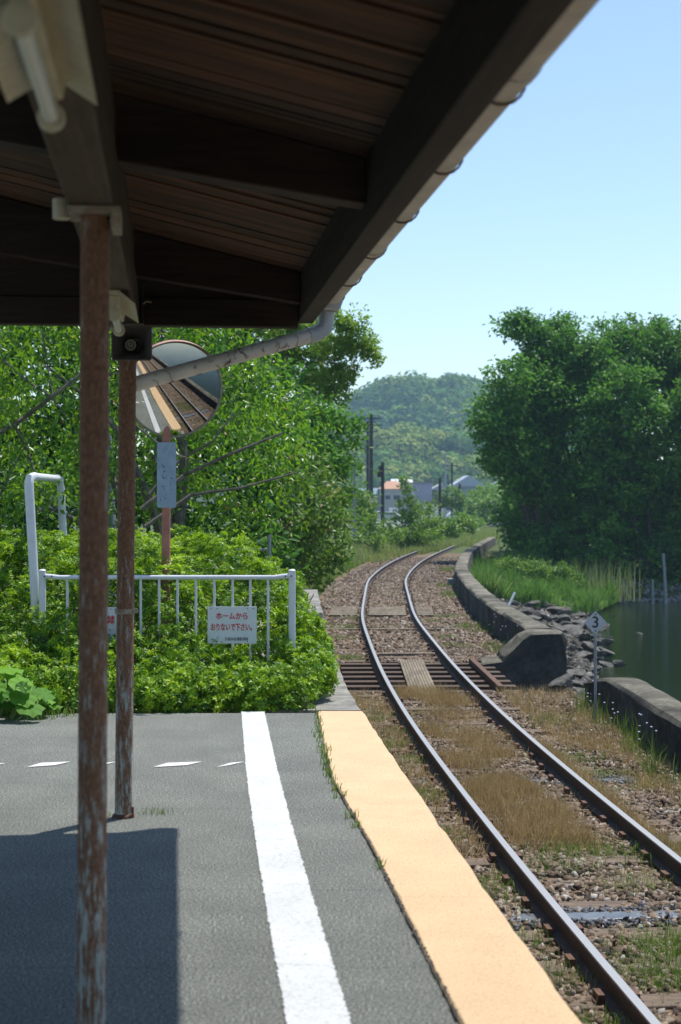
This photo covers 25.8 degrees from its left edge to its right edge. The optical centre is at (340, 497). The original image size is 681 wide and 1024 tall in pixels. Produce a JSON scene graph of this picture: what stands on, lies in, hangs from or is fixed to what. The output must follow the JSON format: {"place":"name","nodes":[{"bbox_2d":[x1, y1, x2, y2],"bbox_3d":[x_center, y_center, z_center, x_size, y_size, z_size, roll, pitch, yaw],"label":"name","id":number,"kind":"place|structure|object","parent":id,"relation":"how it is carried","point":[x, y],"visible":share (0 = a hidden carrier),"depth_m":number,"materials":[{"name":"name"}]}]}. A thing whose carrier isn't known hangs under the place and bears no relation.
{"place":"outdoors","nodes":[
{"label":"outdoors","id":0,"kind":"place"},
{"bbox_2d":[0,459,436,511],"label":"hills","id":1,"kind":"structure","parent":0,"point":[201,500],"depth_m":408.03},
{"bbox_2d":[227,370,609,497],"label":"hill forest","id":2,"kind":"object","parent":1,"relation":"on","point":[416,412],"visible":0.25,"depth_m":564.89,"materials":[{"name":"green plant"}]},
{"bbox_2d":[160,550,369,597],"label":"bank grass","id":3,"kind":"structure","parent":0,"point":[347,567],"depth_m":53.01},
{"bbox_2d":[0,512,680,1023],"bbox_3d":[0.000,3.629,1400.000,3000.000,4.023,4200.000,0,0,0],"label":"ground","id":4,"kind":"structure","parent":0,"point":[494,550],"depth_m":24.16,"materials":[{"name":"soil"}]},
{"bbox_2d":[0,339,76,594],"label":"cherry tree","id":5,"kind":"object","parent":4,"relation":"on","point":[20,469],"visible":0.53,"depth_m":14.77,"materials":[{"name":"green plant"}]},
{"bbox_2d":[24,472,69,652],"bbox_3d":[-2.696,0.697,13.672,0.176,1.849,2.744,0,0,-6],"label":"pipe barrier","id":6,"kind":"object","parent":4,"relation":"on","point":[30,478],"visible":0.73,"depth_m":12.32,"materials":[{"name":"white metal"}]},
{"bbox_2d":[108,387,116,605],"bbox_3d":[-3.208,-1.137,20.000,0.429,6.075,0.308,0,0,0],"label":"utility pole","id":7,"kind":"object","parent":4,"relation":"on","point":[114,516],"depth_m":19.92,"materials":[{"name":"concrete"}]},
{"bbox_2d":[0,326,316,595],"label":"broadleaf tree","id":8,"kind":"object","parent":4,"relation":"on","point":[289,554],"visible":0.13,"depth_m":25.61,"materials":[{"name":"green plant"}]},
{"bbox_2d":[39,569,295,664],"bbox_3d":[-1.423,1.120,12.198,2.111,1.060,0.064,0,0,0],"label":"white railing","id":9,"kind":"object","parent":4,"relation":"on","point":[290,576],"visible":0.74,"depth_m":12.19,"materials":[{"name":"metal"}]},
{"bbox_2d":[108,607,116,639],"bbox_3d":[-1.970,1.036,12.168,0.284,0.269,0.008,0,0,0],"label":"notice board","id":10,"kind":"object","parent":9,"relation":"attached to","point":[112,616],"visible":0.16,"depth_m":12.17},
{"bbox_2d":[208,606,256,643],"bbox_3d":[-0.888,1.048,12.168,0.403,0.304,0.008,0,0,1],"label":"notice board","id":11,"kind":"object","parent":9,"relation":"attached to","point":[232,624],"visible":1,"depth_m":12.17,"materials":[{"name":"metal"}]},
{"bbox_2d":[0,523,340,714],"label":"azalea hedge","id":12,"kind":"object","parent":4,"relation":"on","point":[207,681],"visible":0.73,"depth_m":12.20,"materials":[{"name":"green plant"}]},
{"bbox_2d":[0,325,341,648],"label":"cherry tree","id":13,"kind":"object","parent":4,"relation":"on","point":[185,474],"visible":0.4,"depth_m":16.36,"materials":[{"name":"green plant"}]},
{"bbox_2d":[136,340,222,669],"bbox_3d":[-1.420,0.155,12.717,0.853,2.991,0.319,0,0,-15],"label":"traffic mirror","id":14,"kind":"object","parent":4,"relation":"on","point":[167,412],"visible":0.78,"depth_m":12.75,"materials":[{"name":"grey mirror"}]},
{"bbox_2d":[0,713,457,1023],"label":"platform","id":15,"kind":"structure","parent":4,"relation":"on","point":[188,936],"depth_m":6.09,"materials":[{"name":"concrete"}]},
{"bbox_2d":[0,667,62,720],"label":"butterbur plant","id":16,"kind":"object","parent":15,"relation":"on","point":[23,695],"visible":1,"depth_m":10.61,"materials":[{"name":"green plant"}]},
{"bbox_2d":[15,703,115,720],"bbox_3d":[-1.972,1.546,10.828,0.785,0.124,0.278,0,0,-31],"label":"weed tuft","id":17,"kind":"object","parent":15,"relation":"on","point":[65,711],"visible":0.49,"depth_m":10.77,"materials":[{"name":"green plant"}]},
{"bbox_2d":[0,762,239,766],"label":"dashed line","id":18,"kind":"object","parent":15,"relation":"on","point":[165,764],"visible":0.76,"depth_m":8.89,"materials":[{"name":"paint"}]},
{"bbox_2d":[108,806,183,816],"bbox_3d":[-1.032,1.584,7.500,0.462,0.049,0.169,0,0,-12],"label":"weed tuft","id":19,"kind":"object","parent":15,"relation":"on","point":[162,812],"visible":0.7,"depth_m":7.49,"materials":[{"name":"green plant"}]},
{"bbox_2d":[241,711,350,1023],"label":"white line","id":20,"kind":"object","parent":15,"relation":"on","point":[311,990],"visible":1,"depth_m":5.84,"materials":[{"name":"paint"}]},
{"bbox_2d":[0,0,599,1023],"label":"station canopy","id":21,"kind":"object","parent":15,"relation":"on","point":[266,164],"visible":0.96,"depth_m":4.74,"materials":[{"name":"brown wood"}]},
{"bbox_2d":[0,0,97,132],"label":"fluorescent fitting","id":22,"kind":"object","parent":21,"relation":"attached to","point":[43,52],"visible":1,"depth_m":2.70,"materials":[{"name":"beige metal"}]},
{"bbox_2d":[52,198,69,220],"bbox_3d":[-0.859,-0.895,4.618,0.072,0.060,0.056,0,0,-6],"label":"junction box","id":23,"kind":"object","parent":21,"relation":"attached to","point":[59,209],"visible":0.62,"depth_m":4.59,"materials":[{"name":"beige metal"}]},
{"bbox_2d":[109,290,138,336],"bbox_3d":[-0.979,-0.796,6.486,0.180,0.125,0.660,0,0,-6],"label":"fluorescent fitting","id":24,"kind":"object","parent":21,"relation":"attached to","point":[121,305],"visible":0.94,"depth_m":6.28,"materials":[{"name":"beige metal"}]},
{"bbox_2d":[111,326,151,360],"bbox_3d":[-1.009,-0.757,7.327,0.198,0.190,0.253,0,0,2],"label":"horn speaker","id":25,"kind":"object","parent":21,"relation":"attached to","point":[132,343],"visible":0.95,"depth_m":7.23},
{"bbox_2d":[141,285,150,323],"bbox_3d":[-1.006,-1.000,7.703,0.054,0.200,0.011,0,0,15],"label":"conduit pipe","id":26,"kind":"object","parent":21,"relation":"attached to","point":[142,303],"visible":0.9,"depth_m":7.71,"materials":[{"name":"metal"}]},
{"bbox_2d":[222,535,270,605],"bbox_3d":[-1.045,1.038,16.500,0.546,1.244,0.036,0,0,0],"label":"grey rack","id":27,"kind":"object","parent":4,"relation":"on","point":[268,549],"visible":0.15,"depth_m":16.49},
{"bbox_2d":[184,302,386,565],"bbox_3d":[-1.731,-1.851,41.310,6.767,7.747,3.787,0,0,26],"label":"camphor tree","id":28,"kind":"object","parent":4,"relation":"on","point":[323,380],"visible":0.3,"depth_m":39.80,"materials":[{"name":"green plant"}]},
{"bbox_2d":[225,440,359,595],"bbox_3d":[-0.600,0.374,27.454,2.433,2.997,4.299,0,0,38],"label":"flowering shrub","id":29,"kind":"object","parent":4,"relation":"on","point":[323,508],"visible":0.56,"depth_m":27.03,"materials":[{"name":"green plant"}]},
{"bbox_2d":[192,535,400,593],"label":"pale bank grass","id":30,"kind":"structure","parent":4,"relation":"on","point":[358,555],"depth_m":60.70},
{"bbox_2d":[271,590,322,623],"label":"platform block","id":31,"kind":"structure","parent":4,"relation":"on","point":[315,600],"depth_m":21.49,"materials":[{"name":"concrete"}]},
{"bbox_2d":[274,391,378,567],"bbox_3d":[-0.445,-0.258,35.856,2.804,4.754,3.422,0,0,0],"label":"broadleaf tree","id":32,"kind":"object","parent":4,"relation":"on","point":[335,418],"visible":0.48,"depth_m":35.81,"materials":[{"name":"green plant"}]},
{"bbox_2d":[353,453,355,535],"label":"steel pole","id":33,"kind":"object","parent":4,"relation":"on","point":[354,499],"visible":0.49,"depth_m":61.95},
{"bbox_2d":[347,481,382,536],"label":"young tree","id":34,"kind":"object","parent":4,"relation":"on","point":[363,509],"visible":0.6,"depth_m":77.44,"materials":[{"name":"green plant"}]},
{"bbox_2d":[357,488,379,513],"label":"house","id":35,"kind":"structure","parent":4,"relation":"on","point":[376,494],"depth_m":290.00,"materials":[{"name":"white"}]},
{"bbox_2d":[345,513,393,553],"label":"verge bush","id":36,"kind":"object","parent":4,"relation":"on","point":[372,538],"visible":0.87,"depth_m":65.39,"materials":[{"name":"green plant"}]},
{"bbox_2d":[363,421,376,502],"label":"utility pole","id":37,"kind":"object","parent":4,"relation":"on","point":[367,462],"visible":0.51,"depth_m":139.90,"materials":[{"name":"metal"}]},
{"bbox_2d":[362,414,381,527],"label":"utility pole","id":38,"kind":"object","parent":4,"relation":"on","point":[371,425],"visible":0.67,"depth_m":129.87,"materials":[{"name":"metal"}]},
{"bbox_2d":[373,462,384,531],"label":"wooden pole","id":39,"kind":"object","parent":4,"relation":"on","point":[380,474],"visible":0.64,"depth_m":95.90,"materials":[{"name":"wood"}]},
{"bbox_2d":[367,565,413,627],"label":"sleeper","id":40,"kind":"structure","parent":4,"relation":"on","point":[391,595],"depth_m":43.57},
{"bbox_2d":[378,481,404,514],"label":"house","id":41,"kind":"structure","parent":4,"relation":"on","point":[392,490],"depth_m":285.00,"materials":[{"name":"white tile"}]},
{"bbox_2d":[283,526,506,562],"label":"track grass","id":42,"kind":"structure","parent":4,"relation":"on","point":[471,539],"depth_m":76.40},
{"bbox_2d":[319,556,505,649],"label":"ballast","id":43,"kind":"structure","parent":4,"relation":"on","point":[343,592],"depth_m":36.09,"materials":[{"name":"gravel"}]},
{"bbox_2d":[329,607,357,616],"bbox_3d":[0.086,2.635,34.175,0.620,0.050,2.400,0,0,1],"label":"crossing panel","id":44,"kind":"object","parent":43,"relation":"on","point":[342,611],"visible":0.92,"depth_m":33.90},
{"bbox_2d":[369,607,406,616],"bbox_3d":[1.076,2.635,34.150,0.840,0.050,2.400,0,0,1],"label":"crossing panel","id":45,"kind":"object","parent":43,"relation":"on","point":[385,611],"visible":1,"depth_m":33.90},
{"bbox_2d":[329,628,456,630],"bbox_3d":[1.051,2.650,29.615,2.556,0.050,0.160,0,0,0],"label":"track batten","id":46,"kind":"object","parent":43,"relation":"on","point":[413,629],"visible":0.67,"depth_m":29.56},
{"bbox_2d":[415,607,433,616],"bbox_3d":[1.915,2.635,34.129,0.360,0.050,2.400,0,0,1],"label":"crossing panel","id":47,"kind":"object","parent":43,"relation":"on","point":[425,611],"visible":0.87,"depth_m":33.90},
{"bbox_2d":[380,474,447,549],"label":"young tree","id":48,"kind":"object","parent":4,"relation":"on","point":[411,520],"visible":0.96,"depth_m":74.67,"materials":[{"name":"green plant"}]},
{"bbox_2d":[406,482,432,510],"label":"hall","id":49,"kind":"structure","parent":4,"relation":"on","point":[424,492],"depth_m":270.00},
{"bbox_2d":[421,501,442,517],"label":"shed","id":50,"kind":"structure","parent":4,"relation":"on","point":[425,502],"depth_m":235.00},
{"bbox_2d":[424,527,445,540],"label":"verge bush","id":51,"kind":"object","parent":4,"relation":"on","point":[437,533],"visible":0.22,"depth_m":83.77,"materials":[{"name":"green plant"}]},
{"bbox_2d":[438,478,440,523],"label":"wooden pole","id":52,"kind":"object","parent":4,"relation":"on","point":[439,494],"visible":0.55,"depth_m":117.90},
{"bbox_2d":[432,483,447,500],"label":"house","id":53,"kind":"structure","parent":4,"relation":"on","point":[435,489],"depth_m":280.00,"materials":[{"name":"white"}]},
{"bbox_2d":[431,485,470,510],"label":"verge bush","id":54,"kind":"object","parent":4,"relation":"on","point":[447,499],"visible":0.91,"depth_m":149.56,"materials":[{"name":"green plant"}]},
{"bbox_2d":[435,515,466,538],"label":"verge bush","id":55,"kind":"object","parent":4,"relation":"on","point":[449,529],"visible":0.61,"depth_m":87.79,"materials":[{"name":"green plant"}]},
{"bbox_2d":[443,510,478,535],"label":"verge bush","id":56,"kind":"object","parent":4,"relation":"on","point":[473,525],"visible":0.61,"depth_m":95.69,"materials":[{"name":"green plant"}]},
{"bbox_2d":[448,475,483,511],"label":"warehouse","id":57,"kind":"structure","parent":4,"relation":"on","point":[467,482],"depth_m":299.65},
{"bbox_2d":[436,566,508,653],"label":"wall foot grass","id":58,"kind":"structure","parent":4,"relation":"on","point":[468,622],"depth_m":30.40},
{"bbox_2d":[463,515,487,526],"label":"verge bush","id":59,"kind":"object","parent":4,"relation":"on","point":[479,521],"visible":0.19,"depth_m":129.68,"materials":[{"name":"green plant"}]},
{"bbox_2d":[450,482,512,526],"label":"mound of bushes","id":60,"kind":"object","parent":4,"relation":"on","point":[481,495],"visible":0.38,"depth_m":158.00,"materials":[{"name":"green plant"}]},
{"bbox_2d":[323,612,680,1023],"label":"grass tufts","id":61,"kind":"object","parent":4,"relation":"on","point":[674,954],"visible":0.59,"depth_m":10.14,"materials":[{"name":"plant"}]},
{"bbox_2d":[332,647,680,1023],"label":"ballast","id":62,"kind":"structure","parent":4,"relation":"on","point":[660,811],"depth_m":11.13,"materials":[{"name":"gravel"}]},
{"bbox_2d":[376,652,433,655],"bbox_3d":[1.091,2.650,25.015,1.000,0.050,0.130,0,0,-3],"label":"track batten","id":63,"kind":"object","parent":62,"relation":"on","point":[398,654],"visible":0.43,"depth_m":24.95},
{"bbox_2d":[392,679,620,854],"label":"dry grass","id":64,"kind":"structure","parent":62,"relation":"on","point":[496,792],"depth_m":13.22,"materials":[{"name":"plant"}]},
{"bbox_2d":[342,522,680,1023],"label":"railway track","id":65,"kind":"structure","parent":62,"relation":"on","point":[612,986],"depth_m":11.54,"materials":[{"name":"metal"}]},
{"bbox_2d":[349,683,680,864],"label":"mixed grass","id":66,"kind":"structure","parent":62,"relation":"on","point":[560,755],"depth_m":15.42,"materials":[{"name":"plant"}]},
{"bbox_2d":[548,674,572,687],"bbox_3d":[2.974,2.505,20.199,0.364,0.199,0.384,0,0,0],"label":"rock","id":67,"kind":"object","parent":62,"relation":"on","point":[563,680],"visible":0.98,"depth_m":20.07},
{"bbox_2d":[501,900,680,930],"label":"cable trough","id":68,"kind":"object","parent":62,"relation":"in","point":[590,916],"visible":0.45,"depth_m":9.40,"materials":[{"name":"concrete"}]},
{"bbox_2d":[455,537,567,691],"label":"sea wall","id":69,"kind":"structure","parent":4,"relation":"on","point":[532,652],"depth_m":23.94,"materials":[{"name":"concrete"}]},
{"bbox_2d":[452,352,578,556],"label":"broadleaf tree","id":70,"kind":"object","parent":4,"relation":"on","point":[513,447],"visible":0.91,"depth_m":61.62,"materials":[{"name":"green plant"}]},
{"bbox_2d":[409,774,635,784],"bbox_3d":[1.585,2.705,13.911,2.435,0.160,0.590,0,0,-4],"label":"cable trough","id":71,"kind":"object","parent":4,"relation":"on","point":[614,777],"visible":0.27,"depth_m":13.96,"materials":[{"name":"concrete"}]},
{"bbox_2d":[519,608,533,614],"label":"rock","id":72,"kind":"object","parent":4,"relation":"on","point":[527,611],"visible":0.53,"depth_m":42.89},
{"bbox_2d":[522,600,539,607],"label":"rock","id":73,"kind":"object","parent":4,"relation":"on","point":[529,604],"visible":0.93,"depth_m":48.31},
{"bbox_2d":[492,555,588,587],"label":"weed bed","id":74,"kind":"object","parent":4,"relation":"on","point":[541,568],"visible":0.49,"depth_m":55.51,"materials":[{"name":"green plant"}]},
{"bbox_2d":[530,612,552,621],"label":"rock","id":75,"kind":"object","parent":4,"relation":"on","point":[547,618],"visible":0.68,"depth_m":43.40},
{"bbox_2d":[482,306,611,545],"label":"broadleaf tree","id":76,"kind":"object","parent":4,"relation":"on","point":[539,340],"visible":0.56,"depth_m":63.44,"materials":[{"name":"green plant"}]},
{"bbox_2d":[469,543,627,613],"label":"grass","id":77,"kind":"structure","parent":4,"relation":"on","point":[490,578],"depth_m":51.84,"materials":[{"name":"green plant"}]},
{"bbox_2d":[497,596,604,691],"bbox_3d":[4.735,3.667,36.779,4.271,1.444,35.260,0,0,7],"label":"shore rubble","id":78,"kind":"object","parent":4,"relation":"on","point":[574,661],"visible":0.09,"depth_m":37.61,"materials":[{"name":"stone"}]},
{"bbox_2d":[561,624,583,636],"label":"rock","id":79,"kind":"object","parent":78,"relation":"on","point":[575,630],"visible":0.9,"depth_m":41.66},
{"bbox_2d":[567,669,585,676],"bbox_3d":[4.996,3.779,31.717,0.499,0.176,0.640,7,8,33],"label":"rock","id":80,"kind":"object","parent":78,"relation":"on","point":[577,672],"visible":0.76,"depth_m":31.66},
{"bbox_2d":[571,619,586,626],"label":"rock","id":81,"kind":"object","parent":78,"relation":"on","point":[578,621],"visible":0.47,"depth_m":45.58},
{"bbox_2d":[597,650,609,656],"bbox_3d":[6.525,3.928,37.364,0.471,0.175,0.309,-1,-3,31],"label":"rock","id":82,"kind":"object","parent":78,"relation":"on","point":[601,653],"visible":0.75,"depth_m":37.24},
{"bbox_2d":[544,606,564,613],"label":"rock","id":83,"kind":"object","parent":4,"relation":"on","point":[553,609],"visible":0.8,"depth_m":48.18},
{"bbox_2d":[554,616,571,622],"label":"rock","id":84,"kind":"object","parent":4,"relation":"on","point":[563,618],"visible":0.76,"depth_m":44.70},
{"bbox_2d":[554,609,571,615],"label":"rock","id":85,"kind":"object","parent":4,"relation":"on","point":[566,611],"visible":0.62,"depth_m":46.91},
{"bbox_2d":[480,425,680,557],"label":"shore wood","id":86,"kind":"object","parent":4,"relation":"on","point":[640,526],"visible":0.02,"depth_m":70.35,"materials":[{"name":"green plant"}]},
{"bbox_2d":[577,651,591,657],"bbox_3d":[5.900,3.935,36.558,0.681,0.290,0.679,-14,-10,9],"label":"rock","id":87,"kind":"object","parent":4,"relation":"on","point":[583,654],"visible":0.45,"depth_m":36.49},
{"bbox_2d":[497,516,680,590],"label":"bushes","id":88,"kind":"object","parent":4,"relation":"on","point":[650,557],"visible":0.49,"depth_m":60.57,"materials":[{"name":"green plant"}]},
{"bbox_2d":[580,641,600,652],"bbox_3d":[6.309,3.857,37.707,0.490,0.388,0.456,0,0,-34],"label":"rock","id":89,"kind":"object","parent":4,"relation":"on","point":[588,646],"visible":0.68,"depth_m":37.54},
{"bbox_2d":[584,611,606,722],"bbox_3d":[2.953,2.052,17.211,0.270,1.466,0.046,0,0,0],"label":"number post","id":90,"kind":"object","parent":4,"relation":"on","point":[595,622],"visible":0.95,"depth_m":17.20,"materials":[{"name":"metal"}]},
{"bbox_2d":[561,556,648,602],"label":"dry reeds","id":91,"kind":"object","parent":4,"relation":"on","point":[595,579],"visible":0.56,"depth_m":56.51,"materials":[{"name":"green plant"}]},
{"bbox_2d":[598,638,613,644],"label":"rock","id":92,"kind":"object","parent":4,"relation":"on","point":[606,641],"visible":0.48,"depth_m":41.14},
{"bbox_2d":[598,661,613,666],"bbox_3d":[6.519,4.114,36.091,0.628,0.203,0.416,11,-11,33],"label":"rock","id":93,"kind":"object","parent":4,"relation":"on","point":[604,663],"visible":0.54,"depth_m":36.03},
{"bbox_2d":[550,311,680,569],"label":"broadleaf tree","id":94,"kind":"object","parent":4,"relation":"on","point":[607,448],"visible":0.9,"depth_m":61.42,"materials":[{"name":"green plant"}]},
{"bbox_2d":[570,686,680,784],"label":"wall weeds","id":95,"kind":"object","parent":4,"relation":"on","point":[651,753],"depth_m":15.15,"materials":[{"name":"green plant"}]},
{"bbox_2d":[585,677,680,768],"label":"sea wall","id":96,"kind":"structure","parent":4,"relation":"on","point":[659,710],"depth_m":16.10,"materials":[{"name":"concrete"}]},
{"bbox_2d":[585,576,680,600],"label":"reeds","id":97,"kind":"object","parent":4,"relation":"on","point":[646,591],"visible":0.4,"depth_m":59.27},
{"bbox_2d":[596,312,680,555],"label":"broadleaf tree","id":98,"kind":"object","parent":4,"relation":"on","point":[635,341],"visible":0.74,"depth_m":63.01,"materials":[{"name":"green plant"}]},
{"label":"platform wall","id":99,"kind":"structure","parent":4,"relation":"on","visible":0},
{"bbox_2d":[253,621,360,712],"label":"old platform","id":100,"kind":"structure","parent":99,"relation":"on","point":[341,699],"depth_m":11.60,"materials":[{"name":"concrete"}]},
{"bbox_2d":[318,711,581,1023],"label":"platform edge","id":101,"kind":"object","parent":99,"relation":"on","point":[488,968],"visible":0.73,"depth_m":5.92,"materials":[{"name":"yellow paint"}]},
{"bbox_2d":[311,709,385,870],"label":"grass","id":102,"kind":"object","parent":101,"relation":"on","point":[322,749],"visible":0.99,"depth_m":8.71,"materials":[{"name":"green plant"}]},
{"bbox_2d":[326,756,463,1023],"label":"platform joint","id":103,"kind":"object","parent":101,"relation":"on","point":[455,1012],"visible":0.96,"depth_m":5.53,"materials":[{"name":"soil"}]},
{"bbox_2d":[1,0,680,481],"label":"sky","id":104,"kind":"structure","parent":0,"point":[570,200],"materials":[{"name":"blue"}]},
{"bbox_2d":[243,519,448,527],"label":"road","id":105,"kind":"structure","parent":0,"point":[398,522],"depth_m":200.21,"materials":[{"name":"asphalt"}]},
{"bbox_2d":[378,512,399,520],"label":"parked car","id":106,"kind":"object","parent":105,"relation":"on","point":[388,514],"visible":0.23,"depth_m":229.24,"materials":[{"name":"silver metal"}]},
{"bbox_2d":[445,463,458,515],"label":"utility pole","id":107,"kind":"object","parent":105,"relation":"on","point":[451,465],"visible":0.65,"depth_m":199.88,"materials":[{"name":"metal"}]},
{"bbox_2d":[585,601,680,701],"bbox_3d":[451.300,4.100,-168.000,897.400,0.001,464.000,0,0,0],"label":"lake water","id":108,"kind":"structure","parent":0,"point":[651,655],"depth_m":41.89,"materials":[{"name":"green liquid"}]},
{"bbox_2d":[612,660,625,667],"bbox_3d":[6.566,3.954,35.277,0.363,0.203,0.276,0,0,43],"label":"rock","id":109,"kind":"object","parent":108,"relation":"in","point":[618,663],"visible":1,"depth_m":35.17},
{"bbox_2d":[651,580,653,603],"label":"mooring pole","id":110,"kind":"object","parent":108,"relation":"in","point":[652,596],"visible":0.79,"depth_m":56.96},
{"bbox_2d":[662,554,666,603],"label":"mooring pole","id":111,"kind":"object","parent":108,"relation":"in","point":[664,580],"visible":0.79,"depth_m":56.95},
{"bbox_3d":[1.406,3.440,20.065,3.758,1.520,0.630,0,0,0],"label":"culvert abutment","id":112,"kind":"object","parent":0,"visible":0},
{"bbox_2d":[335,656,521,692],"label":"culvert deck","id":113,"kind":"structure","parent":112,"relation":"on","point":[357,676],"depth_m":22.01,"materials":[{"name":"wood"}]},
{"bbox_2d":[399,660,436,695],"bbox_3d":[1.129,2.639,21.875,0.376,0.033,4.150,0,0,0],"label":"walkway panel","id":114,"kind":"object","parent":113,"relation":"on","point":[414,671],"visible":0.76,"depth_m":22.08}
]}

